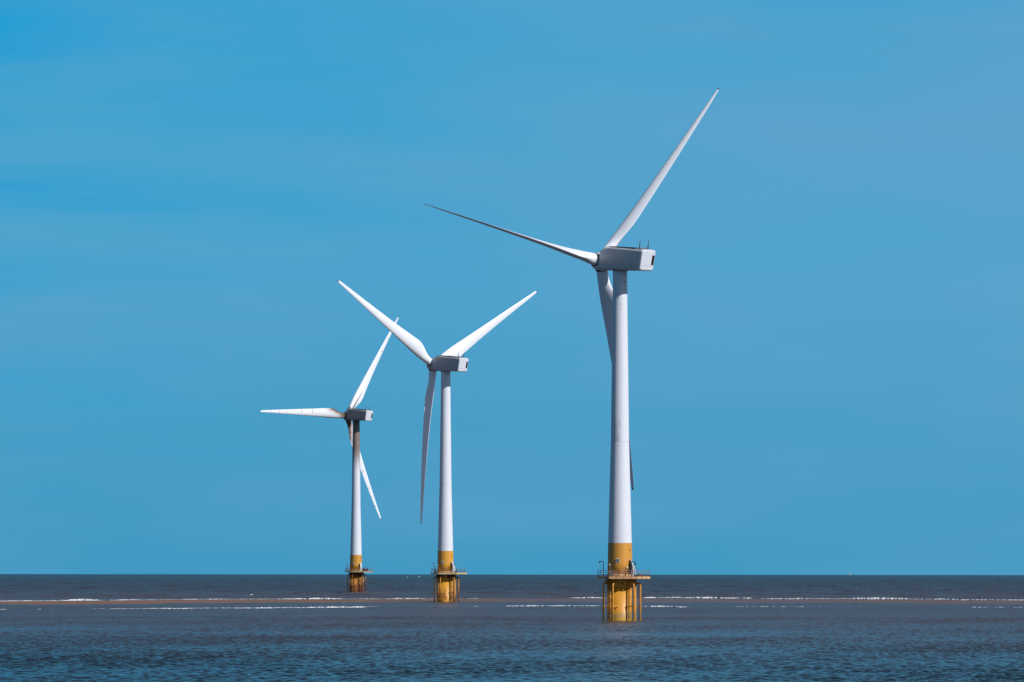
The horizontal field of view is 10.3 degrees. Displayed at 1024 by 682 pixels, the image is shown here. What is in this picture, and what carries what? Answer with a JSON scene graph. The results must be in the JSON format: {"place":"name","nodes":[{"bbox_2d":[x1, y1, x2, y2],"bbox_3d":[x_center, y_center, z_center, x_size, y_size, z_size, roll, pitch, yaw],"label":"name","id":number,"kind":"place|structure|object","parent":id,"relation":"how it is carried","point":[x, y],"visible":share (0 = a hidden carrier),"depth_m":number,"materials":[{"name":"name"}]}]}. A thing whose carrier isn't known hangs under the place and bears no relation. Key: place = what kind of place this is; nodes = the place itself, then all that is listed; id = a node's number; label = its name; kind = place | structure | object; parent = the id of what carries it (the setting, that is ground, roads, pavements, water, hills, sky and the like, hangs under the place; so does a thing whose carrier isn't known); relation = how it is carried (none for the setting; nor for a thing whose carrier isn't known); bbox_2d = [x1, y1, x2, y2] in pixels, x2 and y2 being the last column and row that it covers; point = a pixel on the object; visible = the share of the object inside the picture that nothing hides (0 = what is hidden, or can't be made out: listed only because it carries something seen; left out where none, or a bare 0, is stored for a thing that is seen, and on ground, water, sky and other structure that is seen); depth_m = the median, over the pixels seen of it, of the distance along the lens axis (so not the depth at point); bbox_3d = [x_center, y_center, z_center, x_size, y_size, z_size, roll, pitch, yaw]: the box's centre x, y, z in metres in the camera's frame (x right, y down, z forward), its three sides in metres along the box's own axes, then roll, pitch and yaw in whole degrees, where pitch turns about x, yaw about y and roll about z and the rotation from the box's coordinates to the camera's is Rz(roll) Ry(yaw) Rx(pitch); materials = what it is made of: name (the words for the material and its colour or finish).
{"place":"outdoors","nodes":[
{"label":"outdoors","id":0,"kind":"place"},
{"bbox_2d":[0,574,1023,681],"bbox_3d":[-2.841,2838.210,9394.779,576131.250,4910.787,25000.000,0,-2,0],"label":"sea","id":1,"kind":"structure","parent":0,"point":[574,642],"depth_m":770.58,"materials":[{"name":"liquid"}]},
{"bbox_2d":[259,316,398,591],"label":"wind turbine","id":2,"kind":"object","parent":1,"relation":"in","point":[355,571],"visible":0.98,"depth_m":1909.47,"materials":[{"name":"white paint"}]},
{"bbox_2d":[338,280,536,601],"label":"wind turbine","id":3,"kind":"object","parent":1,"relation":"in","point":[447,362],"visible":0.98,"depth_m":1420.77,"materials":[{"name":"white paint"}]},
{"bbox_2d":[0,605,979,609],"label":"surf","id":4,"kind":"structure","parent":1,"relation":"on","point":[381,606],"depth_m":1218.44,"materials":[{"name":"liquid"}]},
{"bbox_2d":[9,597,994,600],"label":"surf","id":5,"kind":"structure","parent":1,"relation":"on","point":[575,597],"depth_m":1556.36,"materials":[{"name":"liquid"}]},
{"bbox_2d":[0,598,1023,604],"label":"sandbank","id":6,"kind":"structure","parent":1,"relation":"in","point":[907,601],"depth_m":1432.99,"materials":[{"name":"sand"}]},
{"bbox_2d":[425,88,718,620],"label":"wind turbine","id":7,"kind":"object","parent":1,"relation":"in","point":[620,578],"visible":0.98,"depth_m":928.68,"materials":[{"name":"white paint"}]},
{"bbox_2d":[0,0,1023,574],"label":"sky","id":8,"kind":"structure","parent":0,"point":[826,325],"materials":[{"name":"blue"}]}
]}

